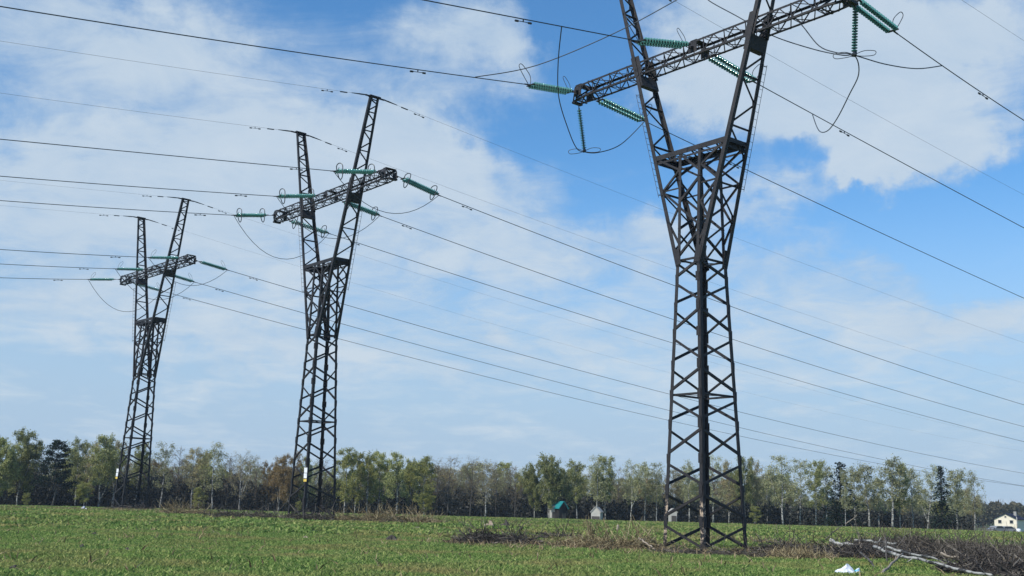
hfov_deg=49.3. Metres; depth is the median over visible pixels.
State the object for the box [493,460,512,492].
birch tree
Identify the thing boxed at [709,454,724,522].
birch tree
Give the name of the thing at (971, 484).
birch tree
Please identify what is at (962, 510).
birch tree
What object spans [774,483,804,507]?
bare tree
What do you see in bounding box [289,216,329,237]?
insulator string
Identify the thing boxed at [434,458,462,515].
bare tree
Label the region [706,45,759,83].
insulator string
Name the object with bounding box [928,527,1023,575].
brush heap
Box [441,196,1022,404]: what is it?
conductor wire
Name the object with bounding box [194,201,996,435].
earth wire
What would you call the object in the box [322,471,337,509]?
birch tree
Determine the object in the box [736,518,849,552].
brush heap
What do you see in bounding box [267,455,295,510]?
leafy tree
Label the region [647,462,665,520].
birch tree
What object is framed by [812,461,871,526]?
spruce tree
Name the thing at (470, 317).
earth wire
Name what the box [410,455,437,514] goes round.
birch tree
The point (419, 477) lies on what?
birch tree
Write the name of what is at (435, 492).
bare tree
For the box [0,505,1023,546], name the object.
grass
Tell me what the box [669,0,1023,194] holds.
earth wire
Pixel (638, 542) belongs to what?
brush heap
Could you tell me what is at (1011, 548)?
brush heap
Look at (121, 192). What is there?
earth wire
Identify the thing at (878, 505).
birch tree
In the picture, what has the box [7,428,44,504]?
leafy tree
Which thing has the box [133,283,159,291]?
insulator string
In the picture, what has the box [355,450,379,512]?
birch tree
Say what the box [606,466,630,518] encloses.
bare tree
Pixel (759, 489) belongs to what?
birch tree
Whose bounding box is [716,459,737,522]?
birch tree
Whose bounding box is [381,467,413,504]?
birch tree
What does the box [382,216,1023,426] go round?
conductor wire
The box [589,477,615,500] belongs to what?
birch tree
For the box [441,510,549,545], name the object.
brush heap
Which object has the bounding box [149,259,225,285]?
jumper cable
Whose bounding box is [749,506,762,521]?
sapling
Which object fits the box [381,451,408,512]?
birch tree
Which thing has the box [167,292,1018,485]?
conductor wire
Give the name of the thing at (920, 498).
birch tree
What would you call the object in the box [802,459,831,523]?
birch tree
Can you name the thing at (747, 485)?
birch tree
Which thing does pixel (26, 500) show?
sapling
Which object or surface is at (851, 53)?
wire loop
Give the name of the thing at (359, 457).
birch tree
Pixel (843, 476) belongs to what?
birch tree
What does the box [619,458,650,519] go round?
birch tree
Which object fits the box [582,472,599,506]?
bare tree
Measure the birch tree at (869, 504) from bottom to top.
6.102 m
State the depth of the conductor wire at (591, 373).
144.95 m
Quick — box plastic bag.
[835,564,856,572]
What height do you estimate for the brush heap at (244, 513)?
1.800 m
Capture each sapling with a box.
[21,493,31,504]
[74,481,93,505]
[192,487,207,506]
[295,500,302,510]
[414,492,435,514]
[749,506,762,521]
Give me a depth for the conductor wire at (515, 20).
49.48 m
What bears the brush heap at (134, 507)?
on the ground at (560, 532)
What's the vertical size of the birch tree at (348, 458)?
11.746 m
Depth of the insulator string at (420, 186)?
83.53 m
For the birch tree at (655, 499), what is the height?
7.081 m
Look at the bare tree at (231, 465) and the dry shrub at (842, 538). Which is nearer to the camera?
the dry shrub at (842, 538)
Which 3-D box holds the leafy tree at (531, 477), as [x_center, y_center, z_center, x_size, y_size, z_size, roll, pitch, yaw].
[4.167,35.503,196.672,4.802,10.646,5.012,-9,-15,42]
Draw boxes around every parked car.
[986,526,1006,530]
[1003,526,1015,531]
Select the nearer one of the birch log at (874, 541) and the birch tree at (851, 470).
the birch log at (874, 541)
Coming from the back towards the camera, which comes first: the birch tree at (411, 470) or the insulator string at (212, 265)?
the birch tree at (411, 470)
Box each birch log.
[829,538,850,546]
[856,536,896,544]
[872,544,992,575]
[887,546,955,563]
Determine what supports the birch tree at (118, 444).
on the ground at (560, 532)
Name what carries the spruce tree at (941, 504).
on the ground at (560, 532)
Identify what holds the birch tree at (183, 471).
on the ground at (560, 532)
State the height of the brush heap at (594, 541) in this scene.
1.414 m
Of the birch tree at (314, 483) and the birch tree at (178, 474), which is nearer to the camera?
the birch tree at (178, 474)
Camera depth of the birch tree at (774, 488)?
214.20 m
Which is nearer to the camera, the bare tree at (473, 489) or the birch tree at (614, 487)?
the bare tree at (473, 489)
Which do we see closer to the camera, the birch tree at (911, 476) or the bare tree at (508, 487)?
the birch tree at (911, 476)
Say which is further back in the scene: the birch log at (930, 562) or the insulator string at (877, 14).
the insulator string at (877, 14)
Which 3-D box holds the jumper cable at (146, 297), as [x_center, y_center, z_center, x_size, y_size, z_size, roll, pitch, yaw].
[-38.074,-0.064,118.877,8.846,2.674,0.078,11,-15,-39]
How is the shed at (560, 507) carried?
on the ground at (560, 532)
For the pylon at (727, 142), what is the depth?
55.01 m
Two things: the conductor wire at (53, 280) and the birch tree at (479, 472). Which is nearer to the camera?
the conductor wire at (53, 280)
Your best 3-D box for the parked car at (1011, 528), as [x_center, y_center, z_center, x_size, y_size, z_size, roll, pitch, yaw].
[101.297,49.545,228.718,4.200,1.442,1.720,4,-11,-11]
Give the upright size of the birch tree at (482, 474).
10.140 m
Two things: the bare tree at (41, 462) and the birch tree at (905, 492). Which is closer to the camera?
the birch tree at (905, 492)
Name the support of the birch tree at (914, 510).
on the ground at (560, 532)
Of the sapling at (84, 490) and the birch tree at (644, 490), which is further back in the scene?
the birch tree at (644, 490)
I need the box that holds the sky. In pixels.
[0,0,1023,519]
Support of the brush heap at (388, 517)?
on the ground at (560, 532)
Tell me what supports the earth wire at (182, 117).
attached to the pylon at (329, 268)
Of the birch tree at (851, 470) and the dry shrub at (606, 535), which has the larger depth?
the birch tree at (851, 470)
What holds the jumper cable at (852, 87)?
hanging from the insulator string at (854, 30)
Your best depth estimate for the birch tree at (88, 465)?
186.97 m
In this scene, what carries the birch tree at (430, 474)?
on the ground at (560, 532)
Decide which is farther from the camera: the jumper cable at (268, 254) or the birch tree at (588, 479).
the birch tree at (588, 479)
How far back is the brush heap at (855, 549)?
47.03 m
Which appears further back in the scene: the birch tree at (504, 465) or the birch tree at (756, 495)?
the birch tree at (504, 465)
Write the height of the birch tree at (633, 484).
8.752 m
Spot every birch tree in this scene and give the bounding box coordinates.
[38,461,65,504]
[59,447,83,505]
[63,436,91,505]
[75,441,102,506]
[85,432,127,506]
[102,439,134,506]
[126,443,152,502]
[129,460,152,481]
[150,441,175,507]
[173,462,192,480]
[179,447,212,508]
[195,450,213,505]
[198,441,228,508]
[227,450,259,509]
[240,461,258,504]
[256,466,275,486]
[296,457,316,510]
[308,462,322,488]
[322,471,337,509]
[328,445,359,512]
[331,479,348,508]
[336,468,348,479]
[347,451,368,512]
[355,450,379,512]
[366,449,390,511]
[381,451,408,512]
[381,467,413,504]
[399,458,419,512]
[406,465,423,491]
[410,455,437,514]
[414,460,434,490]
[417,464,444,491]
[439,467,469,490]
[455,465,478,492]
[458,461,488,514]
[458,461,496,492]
[475,459,507,516]
[481,475,506,512]
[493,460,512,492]
[498,470,511,494]
[512,471,527,513]
[553,467,571,502]
[563,459,588,518]
[563,467,585,504]
[580,472,592,494]
[586,456,609,506]
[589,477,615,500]
[591,454,615,519]
[604,477,621,500]
[611,479,636,518]
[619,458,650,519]
[621,477,643,498]
[637,461,655,520]
[643,486,663,520]
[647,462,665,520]
[661,467,686,507]
[673,488,689,520]
[675,459,699,521]
[688,478,710,498]
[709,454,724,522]
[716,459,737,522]
[721,481,739,507]
[728,456,756,516]
[746,459,766,523]
[752,476,765,501]
[757,470,775,523]
[761,455,801,524]
[761,475,786,505]
[771,473,801,506]
[787,457,813,524]
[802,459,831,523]
[813,459,837,525]
[839,467,850,525]
[845,463,864,526]
[848,461,883,526]
[863,497,877,510]
[868,475,887,526]
[871,453,910,526]
[887,461,912,527]
[894,497,910,515]
[901,468,924,526]
[908,464,938,528]
[908,502,921,514]
[909,492,925,515]
[918,489,937,512]
[943,467,967,528]
[944,494,955,514]
[949,497,965,515]
[953,487,971,515]
[961,470,985,530]
[961,487,985,519]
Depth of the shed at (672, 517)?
182.38 m
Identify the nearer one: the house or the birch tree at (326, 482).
the birch tree at (326, 482)
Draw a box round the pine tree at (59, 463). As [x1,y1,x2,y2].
[33,439,80,505]
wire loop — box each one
[568,147,600,153]
[833,50,875,58]
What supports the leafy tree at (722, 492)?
on the ground at (560, 532)
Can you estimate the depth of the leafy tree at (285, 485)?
190.36 m
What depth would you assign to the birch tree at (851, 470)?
185.28 m
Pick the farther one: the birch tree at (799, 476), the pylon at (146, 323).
the birch tree at (799, 476)
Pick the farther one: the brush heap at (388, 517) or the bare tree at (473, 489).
the bare tree at (473, 489)
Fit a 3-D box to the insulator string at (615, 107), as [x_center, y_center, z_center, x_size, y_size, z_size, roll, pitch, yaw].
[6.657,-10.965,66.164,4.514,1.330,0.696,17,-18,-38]
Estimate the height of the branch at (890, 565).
0.496 m
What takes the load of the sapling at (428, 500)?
on the ground at (560, 532)
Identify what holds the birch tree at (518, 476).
on the ground at (560, 532)
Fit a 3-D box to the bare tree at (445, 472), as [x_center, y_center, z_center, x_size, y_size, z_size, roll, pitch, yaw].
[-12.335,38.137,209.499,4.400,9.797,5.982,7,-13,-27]
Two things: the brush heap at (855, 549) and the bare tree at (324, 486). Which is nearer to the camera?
the brush heap at (855, 549)
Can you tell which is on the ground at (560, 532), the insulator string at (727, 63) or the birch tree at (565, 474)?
the birch tree at (565, 474)
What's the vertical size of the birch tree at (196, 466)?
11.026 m
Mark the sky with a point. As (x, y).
(231, 377)
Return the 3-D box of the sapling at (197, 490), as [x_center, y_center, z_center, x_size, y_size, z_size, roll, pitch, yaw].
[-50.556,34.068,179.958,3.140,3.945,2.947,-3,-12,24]
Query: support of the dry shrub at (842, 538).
on the ground at (560, 532)
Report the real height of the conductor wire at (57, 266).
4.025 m
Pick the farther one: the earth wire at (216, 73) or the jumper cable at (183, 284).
the jumper cable at (183, 284)
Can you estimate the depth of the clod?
54.34 m
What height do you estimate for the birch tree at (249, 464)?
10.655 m
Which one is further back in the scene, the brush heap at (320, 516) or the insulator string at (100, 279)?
the insulator string at (100, 279)
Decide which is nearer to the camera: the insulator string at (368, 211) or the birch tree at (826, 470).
the insulator string at (368, 211)
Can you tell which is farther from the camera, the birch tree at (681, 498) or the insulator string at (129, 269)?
the birch tree at (681, 498)
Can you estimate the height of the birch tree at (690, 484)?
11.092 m
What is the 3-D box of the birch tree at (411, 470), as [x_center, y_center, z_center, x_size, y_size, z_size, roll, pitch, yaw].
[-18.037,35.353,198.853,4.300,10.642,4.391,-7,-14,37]
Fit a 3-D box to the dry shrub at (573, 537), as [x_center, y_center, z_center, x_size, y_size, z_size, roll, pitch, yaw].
[2.966,11.342,50.733,0.661,0.926,0.920,2,-11,0]
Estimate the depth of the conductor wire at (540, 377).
150.85 m
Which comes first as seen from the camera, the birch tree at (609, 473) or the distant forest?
the birch tree at (609, 473)
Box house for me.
[993,511,1023,531]
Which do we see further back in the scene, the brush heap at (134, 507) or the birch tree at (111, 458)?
the birch tree at (111, 458)
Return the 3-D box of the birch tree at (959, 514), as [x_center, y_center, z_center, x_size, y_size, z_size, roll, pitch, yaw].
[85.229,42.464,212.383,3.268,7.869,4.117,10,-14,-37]
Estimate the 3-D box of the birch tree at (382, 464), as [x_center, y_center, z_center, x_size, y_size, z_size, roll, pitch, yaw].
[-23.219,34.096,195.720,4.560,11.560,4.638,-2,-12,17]
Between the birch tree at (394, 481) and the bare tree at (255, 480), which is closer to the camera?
the bare tree at (255, 480)
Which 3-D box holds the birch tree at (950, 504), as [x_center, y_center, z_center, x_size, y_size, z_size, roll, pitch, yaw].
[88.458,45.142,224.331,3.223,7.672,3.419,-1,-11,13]
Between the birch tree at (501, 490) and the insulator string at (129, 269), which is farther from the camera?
the birch tree at (501, 490)
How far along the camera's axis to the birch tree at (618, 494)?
203.66 m
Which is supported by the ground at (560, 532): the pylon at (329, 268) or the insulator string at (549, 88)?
the pylon at (329, 268)
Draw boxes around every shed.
[549,506,554,517]
[552,501,568,518]
[590,507,603,519]
[668,508,677,521]
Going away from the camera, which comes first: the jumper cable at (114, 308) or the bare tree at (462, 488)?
the jumper cable at (114, 308)
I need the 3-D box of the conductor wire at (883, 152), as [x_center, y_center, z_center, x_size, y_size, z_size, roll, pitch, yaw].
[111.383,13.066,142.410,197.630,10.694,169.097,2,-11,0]
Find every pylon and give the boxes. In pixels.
[113,197,196,507]
[272,94,397,516]
[572,0,858,550]
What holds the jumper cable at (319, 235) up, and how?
hanging from the insulator string at (368, 211)
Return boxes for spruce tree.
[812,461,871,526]
[926,466,960,529]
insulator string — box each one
[86,272,117,280]
[113,261,148,270]
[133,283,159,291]
[146,249,179,259]
[175,273,195,282]
[196,260,229,270]
[231,208,271,221]
[274,188,322,203]
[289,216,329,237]
[331,163,382,179]
[342,201,381,220]
[397,173,440,199]
[519,63,573,94]
[577,104,585,152]
[596,89,651,121]
[626,17,690,48]
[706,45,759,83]
[851,6,858,56]
[852,0,902,34]
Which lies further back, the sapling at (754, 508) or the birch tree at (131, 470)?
the birch tree at (131, 470)
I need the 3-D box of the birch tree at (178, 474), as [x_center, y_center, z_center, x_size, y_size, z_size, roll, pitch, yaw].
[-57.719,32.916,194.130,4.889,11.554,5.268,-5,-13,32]
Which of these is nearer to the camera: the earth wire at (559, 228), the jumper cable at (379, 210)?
the jumper cable at (379, 210)
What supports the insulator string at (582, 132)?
hanging from the pylon at (727, 142)
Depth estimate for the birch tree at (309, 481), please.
193.56 m
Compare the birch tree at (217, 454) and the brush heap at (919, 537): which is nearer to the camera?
the brush heap at (919, 537)
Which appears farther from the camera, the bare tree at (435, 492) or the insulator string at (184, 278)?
the bare tree at (435, 492)
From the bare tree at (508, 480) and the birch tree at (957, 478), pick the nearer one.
the birch tree at (957, 478)
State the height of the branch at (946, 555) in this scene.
0.403 m
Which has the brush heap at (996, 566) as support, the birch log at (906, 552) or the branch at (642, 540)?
the birch log at (906, 552)
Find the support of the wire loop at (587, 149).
attached to the insulator string at (582, 132)
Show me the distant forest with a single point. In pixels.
(993, 509)
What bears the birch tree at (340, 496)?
on the ground at (560, 532)
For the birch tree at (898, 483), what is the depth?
175.20 m
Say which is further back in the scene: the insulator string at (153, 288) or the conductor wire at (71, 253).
the insulator string at (153, 288)
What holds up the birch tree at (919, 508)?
on the ground at (560, 532)
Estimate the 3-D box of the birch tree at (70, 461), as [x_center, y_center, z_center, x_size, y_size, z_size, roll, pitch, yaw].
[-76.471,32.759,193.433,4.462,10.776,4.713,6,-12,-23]
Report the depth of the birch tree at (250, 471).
220.15 m
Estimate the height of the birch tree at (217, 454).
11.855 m
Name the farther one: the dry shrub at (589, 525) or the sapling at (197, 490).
the sapling at (197, 490)
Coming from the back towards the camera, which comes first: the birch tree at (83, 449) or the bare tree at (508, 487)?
the bare tree at (508, 487)
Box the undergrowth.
[0,464,977,529]
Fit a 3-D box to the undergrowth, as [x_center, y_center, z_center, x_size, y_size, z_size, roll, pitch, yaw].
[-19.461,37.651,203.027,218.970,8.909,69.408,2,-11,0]
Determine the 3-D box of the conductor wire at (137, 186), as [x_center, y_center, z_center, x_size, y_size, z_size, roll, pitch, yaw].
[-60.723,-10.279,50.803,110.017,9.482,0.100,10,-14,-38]
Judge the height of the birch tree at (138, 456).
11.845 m
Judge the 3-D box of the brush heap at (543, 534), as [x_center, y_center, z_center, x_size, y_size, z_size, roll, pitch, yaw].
[2.512,12.953,60.662,3.421,1.586,3.520,2,-11,0]
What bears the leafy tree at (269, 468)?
on the ground at (560, 532)
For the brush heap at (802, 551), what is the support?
on the ground at (560, 532)
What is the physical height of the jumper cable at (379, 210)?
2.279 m
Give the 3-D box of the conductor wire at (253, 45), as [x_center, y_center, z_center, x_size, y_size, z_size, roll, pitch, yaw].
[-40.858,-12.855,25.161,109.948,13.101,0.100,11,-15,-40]
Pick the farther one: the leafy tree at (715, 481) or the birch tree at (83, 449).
the leafy tree at (715, 481)
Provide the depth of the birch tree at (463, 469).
212.26 m
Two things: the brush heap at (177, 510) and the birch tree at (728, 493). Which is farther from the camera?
the birch tree at (728, 493)
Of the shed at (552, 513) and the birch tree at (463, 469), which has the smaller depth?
the shed at (552, 513)
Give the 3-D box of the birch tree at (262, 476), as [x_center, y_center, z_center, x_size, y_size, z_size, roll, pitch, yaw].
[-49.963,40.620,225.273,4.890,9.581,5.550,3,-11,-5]
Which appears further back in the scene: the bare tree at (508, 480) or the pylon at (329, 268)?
the bare tree at (508, 480)
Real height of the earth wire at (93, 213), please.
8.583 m
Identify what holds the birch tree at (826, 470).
on the ground at (560, 532)
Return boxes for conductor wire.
[0,6,524,84]
[0,139,330,170]
[0,176,268,196]
[0,200,224,215]
[0,249,145,257]
[0,277,85,280]
[5,264,112,269]
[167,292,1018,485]
[196,282,1021,485]
[232,271,1019,472]
[331,234,1023,441]
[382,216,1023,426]
[423,0,634,40]
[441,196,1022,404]
[649,123,1022,297]
[760,85,1023,227]
[898,34,1023,120]
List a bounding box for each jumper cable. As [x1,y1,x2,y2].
[89,281,162,311]
[115,269,192,299]
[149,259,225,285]
[234,216,324,258]
[277,197,378,238]
[334,172,438,213]
[475,0,942,77]
[557,27,643,152]
[789,11,859,132]
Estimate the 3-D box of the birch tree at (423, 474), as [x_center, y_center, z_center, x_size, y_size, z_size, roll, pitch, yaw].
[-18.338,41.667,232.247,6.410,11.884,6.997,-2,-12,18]
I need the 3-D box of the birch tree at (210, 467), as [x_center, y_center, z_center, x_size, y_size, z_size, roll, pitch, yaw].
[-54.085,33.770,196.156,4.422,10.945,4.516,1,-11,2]
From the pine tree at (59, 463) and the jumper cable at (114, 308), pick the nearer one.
the jumper cable at (114, 308)
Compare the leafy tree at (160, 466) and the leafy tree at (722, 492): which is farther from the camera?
the leafy tree at (722, 492)
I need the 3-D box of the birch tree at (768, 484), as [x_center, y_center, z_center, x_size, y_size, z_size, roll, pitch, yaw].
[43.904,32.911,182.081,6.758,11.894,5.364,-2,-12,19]
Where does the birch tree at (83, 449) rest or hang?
on the ground at (560, 532)
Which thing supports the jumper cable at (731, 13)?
hanging from the insulator string at (854, 30)
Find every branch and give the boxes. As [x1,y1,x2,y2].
[638,537,652,548]
[859,552,874,566]
[882,553,902,572]
[884,537,888,560]
[940,550,966,557]
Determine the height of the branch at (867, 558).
0.494 m
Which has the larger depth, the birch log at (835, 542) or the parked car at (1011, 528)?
the parked car at (1011, 528)
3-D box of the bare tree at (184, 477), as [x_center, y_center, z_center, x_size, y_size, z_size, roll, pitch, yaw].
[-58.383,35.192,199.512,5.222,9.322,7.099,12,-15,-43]
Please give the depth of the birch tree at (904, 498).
198.98 m
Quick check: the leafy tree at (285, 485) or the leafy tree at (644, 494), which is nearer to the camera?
the leafy tree at (285, 485)
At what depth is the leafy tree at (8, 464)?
175.50 m
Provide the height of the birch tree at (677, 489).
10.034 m
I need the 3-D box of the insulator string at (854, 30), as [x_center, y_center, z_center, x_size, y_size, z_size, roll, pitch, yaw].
[15.695,-11.876,51.056,0.276,2.645,0.300,5,-10,1]
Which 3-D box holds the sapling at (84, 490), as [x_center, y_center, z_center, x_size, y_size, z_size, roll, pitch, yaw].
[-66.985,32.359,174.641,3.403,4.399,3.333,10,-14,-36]
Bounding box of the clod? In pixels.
[385,535,396,539]
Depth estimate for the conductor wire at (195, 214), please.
86.67 m
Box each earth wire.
[0,205,133,216]
[2,180,177,197]
[3,41,365,94]
[3,93,291,131]
[149,220,1001,447]
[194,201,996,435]
[309,135,1015,380]
[384,100,1023,342]
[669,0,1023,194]
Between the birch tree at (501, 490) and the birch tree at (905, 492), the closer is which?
the birch tree at (905, 492)
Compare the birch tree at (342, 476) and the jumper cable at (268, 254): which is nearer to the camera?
the jumper cable at (268, 254)
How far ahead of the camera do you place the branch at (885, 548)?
42.99 m
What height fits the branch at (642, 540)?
0.616 m
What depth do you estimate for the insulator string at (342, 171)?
80.11 m
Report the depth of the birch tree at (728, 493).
202.37 m
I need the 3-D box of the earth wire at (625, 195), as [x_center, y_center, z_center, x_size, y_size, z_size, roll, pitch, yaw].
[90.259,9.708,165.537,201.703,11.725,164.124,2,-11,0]
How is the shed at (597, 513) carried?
on the ground at (560, 532)
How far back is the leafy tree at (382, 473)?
218.33 m
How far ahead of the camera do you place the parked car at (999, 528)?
226.10 m
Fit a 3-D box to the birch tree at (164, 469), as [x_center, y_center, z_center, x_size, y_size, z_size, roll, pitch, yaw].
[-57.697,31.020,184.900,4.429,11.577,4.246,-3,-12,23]
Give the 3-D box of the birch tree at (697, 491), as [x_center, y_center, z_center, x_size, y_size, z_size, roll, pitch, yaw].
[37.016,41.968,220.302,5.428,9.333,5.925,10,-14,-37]
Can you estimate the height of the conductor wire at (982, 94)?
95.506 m
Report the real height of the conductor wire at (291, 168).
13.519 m
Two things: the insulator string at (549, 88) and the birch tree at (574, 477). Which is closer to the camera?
the insulator string at (549, 88)
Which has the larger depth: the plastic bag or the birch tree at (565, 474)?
the birch tree at (565, 474)
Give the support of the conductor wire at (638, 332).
attached to the insulator string at (323, 231)
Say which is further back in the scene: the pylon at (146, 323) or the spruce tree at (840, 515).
the spruce tree at (840, 515)
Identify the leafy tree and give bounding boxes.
[0,437,24,495]
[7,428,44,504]
[144,459,173,481]
[257,460,275,509]
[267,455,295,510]
[275,450,304,502]
[365,464,401,492]
[521,461,544,517]
[533,452,567,517]
[633,478,654,519]
[696,473,719,499]
[714,479,736,503]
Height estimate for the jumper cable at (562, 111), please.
2.980 m
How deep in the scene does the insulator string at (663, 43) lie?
55.54 m
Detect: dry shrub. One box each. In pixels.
[571,528,582,540]
[581,513,603,539]
[603,524,619,541]
[835,534,854,542]
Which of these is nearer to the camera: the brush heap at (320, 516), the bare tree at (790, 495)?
the brush heap at (320, 516)
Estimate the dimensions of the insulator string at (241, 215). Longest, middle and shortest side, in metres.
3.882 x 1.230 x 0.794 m
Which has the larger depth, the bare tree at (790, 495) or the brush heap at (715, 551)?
the bare tree at (790, 495)
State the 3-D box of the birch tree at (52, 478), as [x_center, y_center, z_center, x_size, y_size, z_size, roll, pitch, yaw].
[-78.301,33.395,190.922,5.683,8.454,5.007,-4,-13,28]
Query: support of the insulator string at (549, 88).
attached to the pylon at (727, 142)
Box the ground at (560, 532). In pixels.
[11,518,1022,575]
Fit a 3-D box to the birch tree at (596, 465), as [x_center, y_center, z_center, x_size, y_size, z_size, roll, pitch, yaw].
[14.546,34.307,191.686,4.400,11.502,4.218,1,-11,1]
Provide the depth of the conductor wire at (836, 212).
79.53 m
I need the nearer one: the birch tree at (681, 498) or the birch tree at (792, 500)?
the birch tree at (681, 498)
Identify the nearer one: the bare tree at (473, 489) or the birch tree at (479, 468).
the bare tree at (473, 489)
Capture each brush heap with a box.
[103,498,157,508]
[153,494,221,513]
[199,498,284,517]
[276,495,341,520]
[317,499,452,523]
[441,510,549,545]
[530,513,585,538]
[546,520,634,550]
[602,515,668,550]
[635,526,795,557]
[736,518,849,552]
[761,542,839,558]
[811,520,949,559]
[837,514,993,549]
[921,523,1023,559]
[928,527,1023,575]
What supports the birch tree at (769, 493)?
on the ground at (560, 532)
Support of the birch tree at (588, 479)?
on the ground at (560, 532)
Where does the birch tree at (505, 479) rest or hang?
on the ground at (560, 532)
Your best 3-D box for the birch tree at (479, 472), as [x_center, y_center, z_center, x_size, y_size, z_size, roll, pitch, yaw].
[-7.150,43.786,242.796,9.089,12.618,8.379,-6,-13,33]
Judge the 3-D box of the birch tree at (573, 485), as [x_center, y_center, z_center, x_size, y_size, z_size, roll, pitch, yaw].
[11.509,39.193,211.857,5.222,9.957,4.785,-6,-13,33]
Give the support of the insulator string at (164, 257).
attached to the pylon at (146, 323)
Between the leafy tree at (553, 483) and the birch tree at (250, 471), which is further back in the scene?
the birch tree at (250, 471)
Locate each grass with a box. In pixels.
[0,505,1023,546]
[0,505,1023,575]
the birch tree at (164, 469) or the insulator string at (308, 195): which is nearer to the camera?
the insulator string at (308, 195)
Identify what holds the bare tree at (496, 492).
on the ground at (560, 532)
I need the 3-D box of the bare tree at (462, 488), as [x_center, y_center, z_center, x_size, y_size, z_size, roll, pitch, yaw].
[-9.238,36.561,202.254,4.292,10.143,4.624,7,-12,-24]
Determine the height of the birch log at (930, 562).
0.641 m
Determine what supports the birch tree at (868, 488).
on the ground at (560, 532)
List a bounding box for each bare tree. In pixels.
[35,443,50,477]
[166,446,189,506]
[174,461,195,505]
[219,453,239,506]
[223,458,236,471]
[247,461,264,508]
[314,458,337,512]
[427,458,442,514]
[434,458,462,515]
[434,468,459,503]
[451,462,471,515]
[463,456,485,515]
[487,461,505,516]
[497,469,516,514]
[501,467,517,514]
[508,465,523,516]
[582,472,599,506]
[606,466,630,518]
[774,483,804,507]
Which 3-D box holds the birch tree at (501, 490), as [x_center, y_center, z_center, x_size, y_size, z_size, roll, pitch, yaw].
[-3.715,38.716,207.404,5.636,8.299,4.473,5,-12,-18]
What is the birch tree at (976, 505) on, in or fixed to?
on the ground at (560, 532)
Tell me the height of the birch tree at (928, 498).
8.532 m
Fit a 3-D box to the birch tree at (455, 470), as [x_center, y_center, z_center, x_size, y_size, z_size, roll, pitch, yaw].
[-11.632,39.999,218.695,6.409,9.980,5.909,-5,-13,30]
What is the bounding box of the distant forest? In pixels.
[670,496,1023,526]

